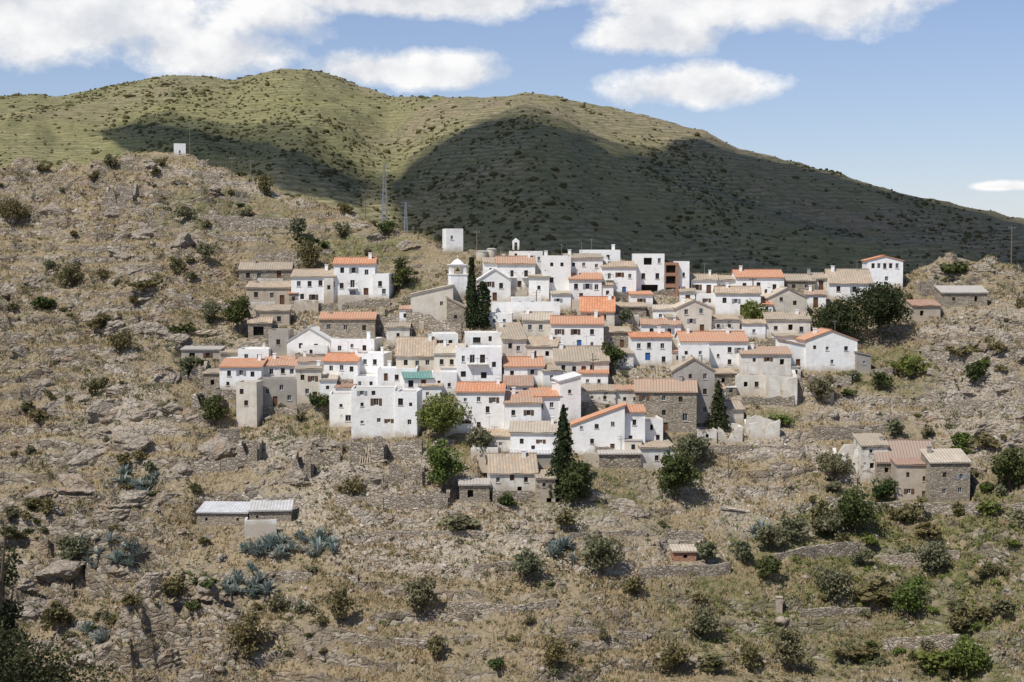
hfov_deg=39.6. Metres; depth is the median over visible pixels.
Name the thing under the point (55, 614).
shrub
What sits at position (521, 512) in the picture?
rock outcrop
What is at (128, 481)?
agave
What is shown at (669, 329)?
window
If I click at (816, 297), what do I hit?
village house
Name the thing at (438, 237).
distant scrub
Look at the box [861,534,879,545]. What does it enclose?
shrub
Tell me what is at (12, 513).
shrub
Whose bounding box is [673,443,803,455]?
stone wall
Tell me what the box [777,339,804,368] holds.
village house
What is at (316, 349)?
village house
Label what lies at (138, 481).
agave
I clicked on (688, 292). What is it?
village house
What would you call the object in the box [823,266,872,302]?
village house
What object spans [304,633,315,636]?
shrub
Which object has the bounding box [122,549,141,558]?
agave
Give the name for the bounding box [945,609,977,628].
shrub
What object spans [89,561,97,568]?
agave
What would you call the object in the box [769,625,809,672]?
tree
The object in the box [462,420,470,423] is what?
window
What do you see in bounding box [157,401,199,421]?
rock outcrop
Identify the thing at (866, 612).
shrub
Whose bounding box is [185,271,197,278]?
shrub
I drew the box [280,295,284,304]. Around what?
door
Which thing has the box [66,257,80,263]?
rock outcrop
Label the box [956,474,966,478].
window
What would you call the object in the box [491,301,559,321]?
white wall
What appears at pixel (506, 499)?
shrub
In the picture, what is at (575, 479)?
leafy tree
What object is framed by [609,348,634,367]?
village house
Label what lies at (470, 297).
conifer tree
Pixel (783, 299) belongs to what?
village house
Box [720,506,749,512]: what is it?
fallen beam
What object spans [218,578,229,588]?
agave
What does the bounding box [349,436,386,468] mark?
ruined house
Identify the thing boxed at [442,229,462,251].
white tower
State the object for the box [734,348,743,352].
window
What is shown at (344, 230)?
leafy tree
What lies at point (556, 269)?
village house
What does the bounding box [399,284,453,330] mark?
church nave
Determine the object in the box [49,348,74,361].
rock outcrop
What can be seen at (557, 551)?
agave
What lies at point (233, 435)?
stone wall
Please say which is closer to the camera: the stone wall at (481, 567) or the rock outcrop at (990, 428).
the stone wall at (481, 567)
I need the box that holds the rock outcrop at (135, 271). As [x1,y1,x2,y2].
[111,268,151,279]
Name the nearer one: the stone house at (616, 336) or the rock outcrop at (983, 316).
the stone house at (616, 336)
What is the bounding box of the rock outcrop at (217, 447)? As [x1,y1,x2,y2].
[198,435,237,461]
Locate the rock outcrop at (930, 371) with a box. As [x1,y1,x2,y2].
[927,368,934,375]
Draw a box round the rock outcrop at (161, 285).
[157,282,168,288]
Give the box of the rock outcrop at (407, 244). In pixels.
[396,240,420,251]
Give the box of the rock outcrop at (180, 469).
[160,462,192,477]
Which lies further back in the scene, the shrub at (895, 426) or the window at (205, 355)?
the window at (205, 355)
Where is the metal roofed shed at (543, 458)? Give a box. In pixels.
[509,448,552,467]
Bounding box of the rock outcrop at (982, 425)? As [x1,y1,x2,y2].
[973,418,999,433]
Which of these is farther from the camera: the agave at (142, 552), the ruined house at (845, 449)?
the ruined house at (845, 449)
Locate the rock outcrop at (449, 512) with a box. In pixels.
[445,509,463,516]
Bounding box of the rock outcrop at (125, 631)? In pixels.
[116,628,135,641]
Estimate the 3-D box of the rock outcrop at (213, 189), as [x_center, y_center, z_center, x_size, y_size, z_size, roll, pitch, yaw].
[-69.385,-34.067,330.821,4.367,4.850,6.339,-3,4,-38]
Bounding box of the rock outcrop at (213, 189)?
[207,184,223,195]
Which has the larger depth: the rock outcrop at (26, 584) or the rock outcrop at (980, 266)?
the rock outcrop at (980, 266)
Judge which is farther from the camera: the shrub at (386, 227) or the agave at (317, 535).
the shrub at (386, 227)
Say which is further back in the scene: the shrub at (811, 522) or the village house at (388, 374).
the village house at (388, 374)
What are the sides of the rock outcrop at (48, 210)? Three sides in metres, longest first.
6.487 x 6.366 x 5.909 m
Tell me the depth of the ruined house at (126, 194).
323.93 m
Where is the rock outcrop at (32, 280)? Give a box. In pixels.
[22,273,51,288]
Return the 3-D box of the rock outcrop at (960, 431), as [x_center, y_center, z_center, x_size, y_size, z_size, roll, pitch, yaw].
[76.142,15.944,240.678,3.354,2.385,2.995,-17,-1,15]
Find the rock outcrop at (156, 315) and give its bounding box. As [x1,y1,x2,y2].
[148,308,169,322]
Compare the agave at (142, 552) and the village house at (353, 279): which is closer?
the agave at (142, 552)
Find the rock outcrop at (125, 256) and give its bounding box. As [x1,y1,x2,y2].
[121,252,130,261]
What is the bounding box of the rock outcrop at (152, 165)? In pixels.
[141,162,159,168]
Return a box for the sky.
[0,0,1023,217]
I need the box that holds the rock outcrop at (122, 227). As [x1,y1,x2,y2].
[113,225,132,230]
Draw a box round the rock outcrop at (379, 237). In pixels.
[365,233,385,241]
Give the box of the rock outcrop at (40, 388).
[30,383,44,397]
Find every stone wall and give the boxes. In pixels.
[102,207,153,217]
[115,292,191,302]
[128,188,249,204]
[153,232,268,242]
[160,169,220,184]
[160,211,293,232]
[191,457,237,475]
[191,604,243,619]
[192,303,229,311]
[198,411,220,423]
[217,427,239,442]
[256,249,332,267]
[263,405,297,420]
[281,571,358,583]
[297,402,329,418]
[318,299,390,310]
[332,470,429,490]
[335,491,431,509]
[348,439,422,461]
[358,634,448,651]
[376,311,462,342]
[377,529,486,542]
[383,308,395,315]
[448,598,556,614]
[474,561,536,572]
[563,626,646,640]
[569,529,646,539]
[581,401,616,408]
[595,446,613,452]
[605,286,684,301]
[640,562,729,578]
[665,528,703,540]
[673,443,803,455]
[715,381,734,385]
[742,395,793,406]
[774,541,857,561]
[797,378,802,391]
[799,606,870,617]
[808,375,850,386]
[809,453,857,486]
[812,423,892,439]
[826,497,1023,515]
[870,368,895,376]
[883,550,959,568]
[883,634,959,651]
[915,332,1023,341]
[915,399,998,418]
[921,350,1017,372]
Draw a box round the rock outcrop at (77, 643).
[71,638,82,651]
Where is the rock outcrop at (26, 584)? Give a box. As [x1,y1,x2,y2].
[16,578,36,592]
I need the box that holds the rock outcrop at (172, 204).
[163,202,174,207]
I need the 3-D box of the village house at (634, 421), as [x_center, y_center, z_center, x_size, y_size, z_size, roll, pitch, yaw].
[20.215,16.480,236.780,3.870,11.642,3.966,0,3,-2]
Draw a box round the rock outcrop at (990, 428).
[984,424,995,432]
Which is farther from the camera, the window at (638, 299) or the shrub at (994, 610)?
the window at (638, 299)
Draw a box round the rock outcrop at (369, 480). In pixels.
[339,475,380,494]
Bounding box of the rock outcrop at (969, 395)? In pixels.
[961,392,976,398]
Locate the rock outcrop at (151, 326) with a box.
[143,321,162,338]
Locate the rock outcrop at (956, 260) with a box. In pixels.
[952,257,968,262]
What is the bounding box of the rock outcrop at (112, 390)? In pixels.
[104,384,130,396]
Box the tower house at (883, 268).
[861,255,904,286]
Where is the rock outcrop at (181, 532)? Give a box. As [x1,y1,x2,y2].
[176,528,193,535]
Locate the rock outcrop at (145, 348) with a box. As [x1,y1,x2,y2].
[143,345,154,350]
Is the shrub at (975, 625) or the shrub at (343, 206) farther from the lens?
the shrub at (343, 206)
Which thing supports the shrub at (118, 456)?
on the hillside
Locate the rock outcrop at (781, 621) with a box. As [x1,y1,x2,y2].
[776,616,789,625]
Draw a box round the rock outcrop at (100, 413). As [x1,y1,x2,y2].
[80,399,118,432]
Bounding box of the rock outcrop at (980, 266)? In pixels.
[971,263,995,273]
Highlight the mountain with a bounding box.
[0,68,1023,274]
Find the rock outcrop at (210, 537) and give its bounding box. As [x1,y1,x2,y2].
[203,533,214,539]
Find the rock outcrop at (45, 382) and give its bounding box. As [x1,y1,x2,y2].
[30,378,54,388]
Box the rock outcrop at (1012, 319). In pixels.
[1009,316,1018,321]
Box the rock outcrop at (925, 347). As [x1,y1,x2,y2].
[918,344,930,351]
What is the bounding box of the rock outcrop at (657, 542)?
[654,539,660,545]
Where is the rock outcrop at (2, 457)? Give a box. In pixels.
[0,454,11,465]
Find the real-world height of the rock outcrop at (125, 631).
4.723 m
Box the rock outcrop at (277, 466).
[268,459,283,471]
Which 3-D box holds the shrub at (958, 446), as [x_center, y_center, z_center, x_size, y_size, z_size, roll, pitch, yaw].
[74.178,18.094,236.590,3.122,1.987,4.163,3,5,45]
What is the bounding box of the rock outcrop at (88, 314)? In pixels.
[79,308,98,322]
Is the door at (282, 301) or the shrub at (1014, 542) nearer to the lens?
the shrub at (1014, 542)
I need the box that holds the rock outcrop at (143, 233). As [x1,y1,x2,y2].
[129,228,157,240]
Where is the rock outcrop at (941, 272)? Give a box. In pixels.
[934,262,967,273]
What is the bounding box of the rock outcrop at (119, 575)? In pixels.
[107,567,128,581]
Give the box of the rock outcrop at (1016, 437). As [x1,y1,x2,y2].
[1007,432,1023,447]
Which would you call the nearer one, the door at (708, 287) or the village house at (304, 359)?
the village house at (304, 359)
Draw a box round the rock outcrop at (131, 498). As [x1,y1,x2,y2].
[95,490,148,520]
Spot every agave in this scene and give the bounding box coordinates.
[69,532,88,544]
[73,620,93,633]
[77,544,92,555]
[83,555,95,563]
[89,544,106,555]
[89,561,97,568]
[89,630,108,642]
[91,628,110,641]
[100,530,121,543]
[102,549,125,562]
[108,470,131,483]
[113,463,134,473]
[117,535,134,546]
[120,537,137,548]
[121,475,133,486]
[121,555,135,565]
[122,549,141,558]
[123,538,137,550]
[127,475,146,485]
[128,556,140,564]
[131,545,149,554]
[141,473,157,485]
[143,480,151,488]
[151,470,161,477]
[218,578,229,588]
[220,583,234,592]
[221,584,237,594]
[228,576,242,586]
[231,566,241,575]
[231,572,249,583]
[231,581,248,593]
[235,540,247,551]
[239,539,258,549]
[243,558,260,570]
[244,578,262,589]
[244,578,263,595]
[245,543,262,555]
[245,569,271,582]
[245,576,262,586]
[246,589,259,598]
[252,536,265,548]
[252,543,270,554]
[254,577,279,593]
[257,579,278,592]
[258,532,282,547]
[262,534,278,548]
[268,534,282,541]
[268,546,286,557]
[272,542,291,556]
[273,531,290,542]
[281,543,291,551]
[288,537,300,550]
[291,528,304,538]
[296,533,305,542]
[296,544,308,551]
[303,534,330,548]
[305,549,317,556]
[306,530,323,541]
[306,541,325,555]
[314,525,331,540]
[322,535,339,545]
[327,544,340,553]
[328,542,338,549]
[543,544,563,557]
[546,539,564,554]
[547,536,576,550]
[557,535,575,548]
[565,550,580,561]
[749,523,758,532]
[752,517,771,528]
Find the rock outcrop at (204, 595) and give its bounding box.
[195,576,221,604]
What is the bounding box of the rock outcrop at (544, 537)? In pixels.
[530,531,553,545]
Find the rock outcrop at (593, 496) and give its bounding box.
[584,491,605,503]
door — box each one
[273,396,277,405]
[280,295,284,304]
[384,373,387,380]
[492,292,496,300]
[645,353,649,359]
[663,422,667,430]
[706,285,710,292]
[813,298,817,307]
[819,281,822,289]
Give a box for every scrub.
[0,69,1023,273]
[0,152,1023,681]
[0,153,1023,681]
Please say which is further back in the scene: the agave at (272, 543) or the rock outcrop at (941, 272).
the rock outcrop at (941, 272)
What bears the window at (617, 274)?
in the village house at (621, 275)
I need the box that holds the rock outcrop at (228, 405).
[224,402,234,407]
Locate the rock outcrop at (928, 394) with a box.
[924,391,935,398]
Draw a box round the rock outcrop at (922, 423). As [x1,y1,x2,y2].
[909,421,932,425]
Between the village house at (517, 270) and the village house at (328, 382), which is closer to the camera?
the village house at (328, 382)
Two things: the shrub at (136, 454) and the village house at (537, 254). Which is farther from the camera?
the village house at (537, 254)
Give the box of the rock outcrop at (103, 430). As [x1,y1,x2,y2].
[95,426,110,438]
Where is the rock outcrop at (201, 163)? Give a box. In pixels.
[195,159,209,166]
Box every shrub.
[0,196,31,219]
[0,525,27,539]
[2,505,18,512]
[6,508,23,519]
[7,302,19,308]
[9,451,17,455]
[19,405,31,411]
[19,511,31,519]
[21,400,32,407]
[22,497,44,509]
[22,528,34,531]
[24,445,35,453]
[26,408,48,421]
[29,296,56,308]
[32,517,40,523]
[38,525,47,532]
[40,162,52,170]
[40,495,54,514]
[40,600,75,631]
[43,259,57,267]
[44,389,55,397]
[55,263,87,287]
[55,532,91,560]
[60,630,78,639]
[64,395,71,401]
[65,650,86,659]
[79,377,110,394]
[85,312,114,328]
[88,169,100,178]
[89,611,103,619]
[95,269,108,277]
[102,610,111,620]
[103,154,117,164]
[103,329,135,355]
[104,615,116,625]
[107,523,117,529]
[112,278,122,284]
[114,452,130,460]
[117,477,133,488]
[118,455,130,465]
[120,593,138,605]
[122,274,165,287]
[128,295,139,302]
[131,449,149,460]
[142,460,156,471]
[147,488,160,494]
[150,167,160,173]
[152,156,168,164]
[161,568,187,597]
[163,322,195,332]
[167,255,186,273]
[172,205,197,218]
[173,355,200,374]
[185,258,195,262]
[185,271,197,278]
[185,599,200,609]
[188,483,202,491]
[189,573,218,588]
[195,242,215,261]
[197,536,210,544]
[198,393,204,401]
[199,298,221,323]
[201,220,210,225]
[223,610,272,662]
[236,171,248,175]
[251,602,262,610]
[263,592,292,611]
[282,649,294,655]
[293,236,320,241]
[293,598,306,612]
[296,412,305,420]
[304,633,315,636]
[306,565,317,571]
[306,603,318,612]
[307,392,328,410]
[313,609,329,622]
[316,240,329,248]
[318,647,327,653]
[322,581,354,624]
[335,474,366,495]
[336,201,349,213]
[345,205,352,211]
[363,249,371,254]
[377,220,397,234]
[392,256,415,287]
[401,575,438,614]
[424,634,449,660]
[435,513,481,530]
[466,426,492,453]
[487,656,504,668]
[497,490,516,506]
[504,633,521,641]
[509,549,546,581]
[524,616,535,624]
[541,639,567,672]
[546,666,564,675]
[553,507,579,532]
[598,626,607,638]
[619,307,632,321]
[620,370,628,375]
[620,574,645,596]
[649,635,696,672]
[657,519,671,528]
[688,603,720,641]
[692,592,705,602]
[697,653,730,671]
[730,640,761,670]
[750,608,762,615]
[754,555,782,578]
[768,413,795,426]
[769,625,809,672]
[809,501,834,519]
[810,520,840,530]
[816,593,826,599]
[824,481,842,491]
[829,632,882,656]
[834,531,853,541]
[840,389,857,395]
[846,369,861,381]
[850,548,873,564]
[852,576,901,604]
[855,654,874,661]
[859,608,870,616]
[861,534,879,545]
[865,640,876,646]
[870,370,893,389]
[870,477,898,501]
[875,657,889,666]
[876,597,889,603]
[883,494,927,522]
[886,417,904,434]
[889,354,931,376]
[890,576,930,617]
[892,647,906,654]
[897,570,923,589]
[898,544,917,553]
[908,650,916,660]
[913,538,952,571]
[913,649,958,674]
[914,521,941,538]
[920,424,935,437]
[920,639,936,649]
[925,604,938,612]
[938,261,971,273]
[938,668,950,678]
[939,276,949,281]
[940,634,990,680]
[944,336,994,356]
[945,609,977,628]
[946,599,968,610]
[948,623,972,631]
[949,444,968,452]
[950,432,970,445]
[951,501,964,513]
[954,510,963,515]
[964,361,988,384]
[968,431,1001,448]
[968,622,981,630]
[969,575,991,582]
[970,605,993,620]
[974,563,999,578]
[975,497,1002,516]
[978,359,990,365]
[979,483,995,493]
[986,341,1008,353]
[988,607,998,613]
[989,598,1014,614]
[990,578,1001,585]
[993,364,1008,370]
[994,482,1006,496]
[999,564,1009,574]
[1005,539,1021,546]
[1012,509,1023,528]
[1015,297,1023,307]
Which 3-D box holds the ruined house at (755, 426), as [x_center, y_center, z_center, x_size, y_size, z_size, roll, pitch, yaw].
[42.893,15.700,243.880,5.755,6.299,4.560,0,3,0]
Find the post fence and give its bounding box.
[898,314,1018,327]
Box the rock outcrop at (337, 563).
[334,561,342,565]
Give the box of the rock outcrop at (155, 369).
[142,364,171,375]
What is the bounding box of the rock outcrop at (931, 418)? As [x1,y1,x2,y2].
[924,415,942,421]
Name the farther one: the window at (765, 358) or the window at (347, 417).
the window at (765, 358)
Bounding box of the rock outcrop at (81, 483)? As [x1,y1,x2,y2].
[53,473,95,498]
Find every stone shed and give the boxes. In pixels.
[180,346,225,358]
[196,501,249,525]
[202,368,219,390]
[219,349,237,361]
[244,493,293,538]
[247,316,273,338]
[255,294,291,325]
[458,478,490,502]
[596,435,642,467]
[713,368,737,382]
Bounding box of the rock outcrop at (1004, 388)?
[996,383,1014,395]
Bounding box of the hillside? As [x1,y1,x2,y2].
[0,150,1023,681]
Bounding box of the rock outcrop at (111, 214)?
[103,206,121,218]
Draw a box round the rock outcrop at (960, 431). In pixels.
[953,429,967,436]
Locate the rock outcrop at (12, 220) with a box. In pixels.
[7,212,18,224]
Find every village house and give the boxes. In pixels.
[214,353,267,399]
[226,344,270,357]
[236,380,262,426]
[243,278,298,313]
[258,377,295,406]
[264,353,297,376]
[269,328,293,355]
[286,320,331,358]
[290,265,335,320]
[294,360,323,406]
[297,350,323,370]
[301,345,327,353]
[320,374,338,396]
[322,348,361,382]
[323,252,377,310]
[329,391,350,426]
[331,331,382,351]
[334,383,356,390]
[351,385,396,438]
[353,374,377,384]
[357,347,391,373]
[372,273,393,298]
[377,361,433,389]
[385,322,410,342]
[395,334,436,369]
[395,388,421,436]
[402,370,433,387]
[418,383,442,403]
[432,332,457,344]
[432,370,456,394]
[433,339,466,371]
[440,345,501,380]
[445,369,506,436]
[465,331,501,344]
[471,429,509,472]
[476,268,511,301]
[482,254,504,273]
[486,312,512,327]
[486,450,538,502]
[495,251,535,296]
[495,321,527,355]
[502,345,544,384]
[503,372,533,390]
[503,387,542,429]
[509,251,542,273]
[509,410,558,456]
[511,297,540,301]
[522,307,552,337]
[525,333,560,362]
[528,273,549,298]
[529,382,562,420]
[534,469,556,502]
[541,244,570,298]
[541,364,562,386]
[549,290,571,308]
[550,310,604,344]
[551,371,582,422]
[552,335,609,383]
[562,242,603,272]
[568,269,613,314]
[570,402,641,467]
[578,369,608,383]
[579,239,619,260]
[579,294,615,326]
[601,257,636,291]
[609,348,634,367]
[612,384,634,403]
[625,404,646,442]
[627,327,677,366]
[628,290,653,306]
[632,254,664,291]
[638,439,675,469]
[639,314,681,346]
[645,415,662,440]
[652,304,674,318]
[663,297,712,330]
[664,262,678,295]
[669,355,725,426]
[673,261,689,287]
[674,326,748,368]
[678,288,695,301]
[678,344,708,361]
[689,263,717,292]
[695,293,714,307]
[696,427,716,443]
[709,315,741,330]
[713,283,772,315]
[717,275,734,285]
[725,362,764,395]
[725,388,744,422]
[730,266,784,294]
[738,342,800,377]
[740,318,766,338]
[761,286,808,311]
[762,309,811,345]
[771,332,800,345]
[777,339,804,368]
[795,321,858,370]
[803,285,826,307]
[810,272,826,290]
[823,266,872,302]
[852,433,889,480]
[854,351,872,372]
[874,436,932,483]
[890,457,925,499]
[906,299,941,320]
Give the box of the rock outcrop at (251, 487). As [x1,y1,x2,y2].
[243,484,260,492]
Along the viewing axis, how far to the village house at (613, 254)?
289.00 m
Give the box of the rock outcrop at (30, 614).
[16,605,41,622]
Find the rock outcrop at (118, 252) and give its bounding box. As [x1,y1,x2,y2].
[108,245,131,262]
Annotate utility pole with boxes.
[728,449,732,478]
[1011,227,1011,264]
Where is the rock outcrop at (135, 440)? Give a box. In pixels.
[113,430,152,456]
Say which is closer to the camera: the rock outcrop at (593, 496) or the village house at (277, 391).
the rock outcrop at (593, 496)
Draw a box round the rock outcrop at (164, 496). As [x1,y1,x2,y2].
[147,491,178,512]
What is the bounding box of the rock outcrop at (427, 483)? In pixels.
[425,475,435,485]
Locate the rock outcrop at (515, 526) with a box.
[509,523,520,529]
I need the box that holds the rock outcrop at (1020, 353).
[1016,348,1023,361]
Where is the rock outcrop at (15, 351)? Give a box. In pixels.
[2,346,30,364]
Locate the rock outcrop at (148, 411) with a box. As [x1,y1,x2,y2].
[129,400,159,421]
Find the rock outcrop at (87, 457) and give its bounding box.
[65,446,109,471]
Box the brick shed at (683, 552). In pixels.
[669,544,696,560]
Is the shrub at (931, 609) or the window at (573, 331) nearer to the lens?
the shrub at (931, 609)
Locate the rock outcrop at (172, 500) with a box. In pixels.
[166,498,189,503]
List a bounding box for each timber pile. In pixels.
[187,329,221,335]
[359,443,374,464]
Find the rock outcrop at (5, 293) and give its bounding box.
[0,288,10,298]
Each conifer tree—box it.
[464,257,478,329]
[472,281,491,328]
[545,404,578,498]
[704,380,734,430]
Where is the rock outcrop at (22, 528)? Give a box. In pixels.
[18,525,32,531]
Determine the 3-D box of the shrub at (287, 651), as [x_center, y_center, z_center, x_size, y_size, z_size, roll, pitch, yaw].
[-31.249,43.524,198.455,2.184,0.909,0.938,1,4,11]
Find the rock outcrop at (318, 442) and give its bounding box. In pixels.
[303,437,326,455]
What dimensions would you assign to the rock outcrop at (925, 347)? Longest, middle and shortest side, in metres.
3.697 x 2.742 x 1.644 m
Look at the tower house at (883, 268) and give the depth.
292.46 m
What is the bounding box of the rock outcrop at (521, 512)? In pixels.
[518,510,525,516]
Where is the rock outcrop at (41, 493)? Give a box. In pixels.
[24,488,56,499]
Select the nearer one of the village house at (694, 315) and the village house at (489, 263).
the village house at (694, 315)
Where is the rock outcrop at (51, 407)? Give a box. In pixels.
[40,401,66,418]
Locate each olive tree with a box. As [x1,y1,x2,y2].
[676,432,711,464]
[694,538,717,562]
[732,540,754,563]
[754,524,790,552]
[777,514,809,543]
[810,509,843,538]
[814,451,854,479]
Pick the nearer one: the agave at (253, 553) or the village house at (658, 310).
the agave at (253, 553)
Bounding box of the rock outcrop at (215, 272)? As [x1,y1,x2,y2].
[207,268,226,277]
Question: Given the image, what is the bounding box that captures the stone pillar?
[775,596,782,614]
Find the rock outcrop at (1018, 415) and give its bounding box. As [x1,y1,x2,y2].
[1013,411,1023,419]
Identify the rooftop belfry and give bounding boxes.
[512,238,518,249]
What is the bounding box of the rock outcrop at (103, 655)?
[70,634,149,667]
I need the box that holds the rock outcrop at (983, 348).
[978,344,986,352]
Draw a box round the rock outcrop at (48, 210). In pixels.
[38,202,59,214]
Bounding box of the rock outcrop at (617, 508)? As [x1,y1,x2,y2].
[607,502,638,519]
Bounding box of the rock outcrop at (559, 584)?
[555,581,565,589]
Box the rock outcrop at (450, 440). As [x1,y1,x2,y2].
[432,436,455,446]
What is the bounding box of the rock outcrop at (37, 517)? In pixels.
[35,514,43,519]
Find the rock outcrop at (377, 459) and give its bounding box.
[358,455,388,464]
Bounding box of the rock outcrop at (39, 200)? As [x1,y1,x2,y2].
[34,194,43,202]
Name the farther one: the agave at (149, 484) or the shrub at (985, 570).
the agave at (149, 484)
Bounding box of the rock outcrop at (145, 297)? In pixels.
[138,294,151,301]
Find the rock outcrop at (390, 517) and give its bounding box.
[381,515,393,524]
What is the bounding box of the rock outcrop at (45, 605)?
[39,602,49,609]
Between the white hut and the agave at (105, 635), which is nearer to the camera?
the agave at (105, 635)
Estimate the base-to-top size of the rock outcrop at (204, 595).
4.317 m
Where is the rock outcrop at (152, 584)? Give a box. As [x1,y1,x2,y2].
[123,571,163,598]
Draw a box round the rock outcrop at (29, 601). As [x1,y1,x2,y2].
[19,596,60,609]
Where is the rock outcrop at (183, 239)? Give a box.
[167,231,193,247]
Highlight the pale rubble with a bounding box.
[19,168,1020,674]
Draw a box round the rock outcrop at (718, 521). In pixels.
[714,518,723,523]
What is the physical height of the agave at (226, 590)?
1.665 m
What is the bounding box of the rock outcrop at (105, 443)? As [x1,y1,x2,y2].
[98,434,113,445]
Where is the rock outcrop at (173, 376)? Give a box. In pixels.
[150,369,180,384]
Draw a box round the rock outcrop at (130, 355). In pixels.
[104,349,142,369]
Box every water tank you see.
[476,250,487,260]
[486,248,496,256]
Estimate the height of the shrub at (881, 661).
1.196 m
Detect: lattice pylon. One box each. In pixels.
[379,164,389,222]
[400,201,410,232]
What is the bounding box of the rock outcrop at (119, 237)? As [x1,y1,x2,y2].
[112,232,130,242]
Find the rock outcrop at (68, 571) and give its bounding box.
[33,560,85,585]
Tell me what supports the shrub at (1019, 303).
on the hillside
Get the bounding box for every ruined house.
[105,182,138,208]
[178,361,208,386]
[191,390,223,412]
[237,437,261,467]
[292,452,313,478]
[312,444,343,469]
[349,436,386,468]
[389,462,424,487]
[408,486,450,511]
[715,423,743,443]
[744,415,780,438]
[765,370,797,405]
[803,383,833,402]
[832,444,857,476]
[916,279,944,295]
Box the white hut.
[174,143,185,155]
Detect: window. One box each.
[203,353,212,357]
[236,370,245,375]
[308,376,317,380]
[309,294,317,299]
[345,415,350,421]
[349,268,357,272]
[350,280,354,287]
[357,391,366,394]
[370,398,381,404]
[384,419,393,422]
[397,398,403,405]
[408,380,413,387]
[461,371,465,376]
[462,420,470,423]
[470,355,474,362]
[473,337,480,342]
[480,355,484,362]
[481,372,486,377]
[485,282,493,286]
[489,397,498,402]
[524,410,533,414]
[528,369,536,374]
[536,439,545,442]
[555,329,563,333]
[571,329,579,334]
[583,284,591,288]
[615,272,623,276]
[637,298,645,301]
[639,395,648,400]
[665,328,673,333]
[682,413,687,421]
[687,319,695,322]
[692,285,701,289]
[702,298,710,301]
[702,373,707,379]
[732,299,739,302]
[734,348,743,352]
[764,357,772,360]
[904,489,913,493]
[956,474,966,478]
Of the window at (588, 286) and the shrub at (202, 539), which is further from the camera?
the window at (588, 286)
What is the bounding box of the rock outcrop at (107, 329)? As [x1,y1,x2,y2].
[100,320,124,335]
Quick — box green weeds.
[0,161,1023,681]
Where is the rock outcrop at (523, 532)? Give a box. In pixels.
[520,528,529,534]
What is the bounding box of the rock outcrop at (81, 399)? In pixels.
[72,394,94,404]
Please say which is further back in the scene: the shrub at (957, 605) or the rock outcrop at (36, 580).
the rock outcrop at (36, 580)
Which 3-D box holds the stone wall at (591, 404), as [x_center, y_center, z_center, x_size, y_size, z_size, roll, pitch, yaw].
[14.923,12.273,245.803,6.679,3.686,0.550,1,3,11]
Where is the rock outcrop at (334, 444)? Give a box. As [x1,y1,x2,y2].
[323,439,343,451]
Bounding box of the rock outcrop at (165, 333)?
[155,325,190,348]
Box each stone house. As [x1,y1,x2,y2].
[238,258,294,281]
[318,309,376,338]
[445,296,467,327]
[581,384,616,403]
[604,326,631,347]
[614,302,647,327]
[634,375,697,435]
[784,269,815,292]
[919,445,971,500]
[934,285,988,306]
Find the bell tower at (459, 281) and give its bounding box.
[447,255,467,301]
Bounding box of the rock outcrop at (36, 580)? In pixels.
[33,577,45,582]
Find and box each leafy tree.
[0,529,37,680]
[0,620,20,681]
[0,634,120,681]
[199,394,229,426]
[220,295,252,333]
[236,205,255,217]
[251,172,274,195]
[287,216,306,236]
[293,238,323,267]
[332,220,351,237]
[415,392,471,436]
[424,438,467,491]
[556,460,594,506]
[579,528,625,575]
[601,342,627,370]
[652,445,702,501]
[740,299,771,318]
[804,375,837,403]
[811,565,853,598]
[833,482,885,533]
[990,446,1023,494]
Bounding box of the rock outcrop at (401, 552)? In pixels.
[393,549,408,555]
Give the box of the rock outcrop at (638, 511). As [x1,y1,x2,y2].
[610,498,647,517]
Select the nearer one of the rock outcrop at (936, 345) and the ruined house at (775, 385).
the ruined house at (775, 385)
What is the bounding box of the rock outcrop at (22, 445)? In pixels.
[9,441,39,451]
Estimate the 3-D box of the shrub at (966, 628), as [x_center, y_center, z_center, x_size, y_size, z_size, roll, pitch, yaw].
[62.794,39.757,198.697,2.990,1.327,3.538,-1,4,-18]
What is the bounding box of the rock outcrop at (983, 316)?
[977,313,988,322]
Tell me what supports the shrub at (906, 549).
on the hillside
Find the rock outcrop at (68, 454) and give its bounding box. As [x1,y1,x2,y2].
[63,447,80,460]
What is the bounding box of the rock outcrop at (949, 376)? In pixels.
[937,370,955,380]
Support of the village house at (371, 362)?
on the hillside
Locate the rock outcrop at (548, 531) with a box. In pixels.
[542,528,554,533]
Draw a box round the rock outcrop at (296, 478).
[281,467,316,486]
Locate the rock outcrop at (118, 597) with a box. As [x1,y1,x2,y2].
[110,593,124,603]
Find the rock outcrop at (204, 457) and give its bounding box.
[196,453,209,461]
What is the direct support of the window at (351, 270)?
in the village house at (353, 279)
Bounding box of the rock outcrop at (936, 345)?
[931,343,944,350]
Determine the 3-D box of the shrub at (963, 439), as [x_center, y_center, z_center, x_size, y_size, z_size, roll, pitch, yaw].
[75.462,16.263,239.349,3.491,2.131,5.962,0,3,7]
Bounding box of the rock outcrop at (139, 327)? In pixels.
[110,320,159,339]
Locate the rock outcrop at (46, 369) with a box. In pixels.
[40,365,52,374]
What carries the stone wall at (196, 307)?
on the hillside
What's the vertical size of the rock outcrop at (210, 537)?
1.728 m
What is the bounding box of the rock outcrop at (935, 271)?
[930,269,941,275]
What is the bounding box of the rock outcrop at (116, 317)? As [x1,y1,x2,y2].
[104,313,120,322]
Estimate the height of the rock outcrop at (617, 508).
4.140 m
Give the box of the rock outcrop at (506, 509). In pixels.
[495,503,513,512]
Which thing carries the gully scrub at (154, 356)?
on the hillside
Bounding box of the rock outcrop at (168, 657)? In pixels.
[156,648,182,667]

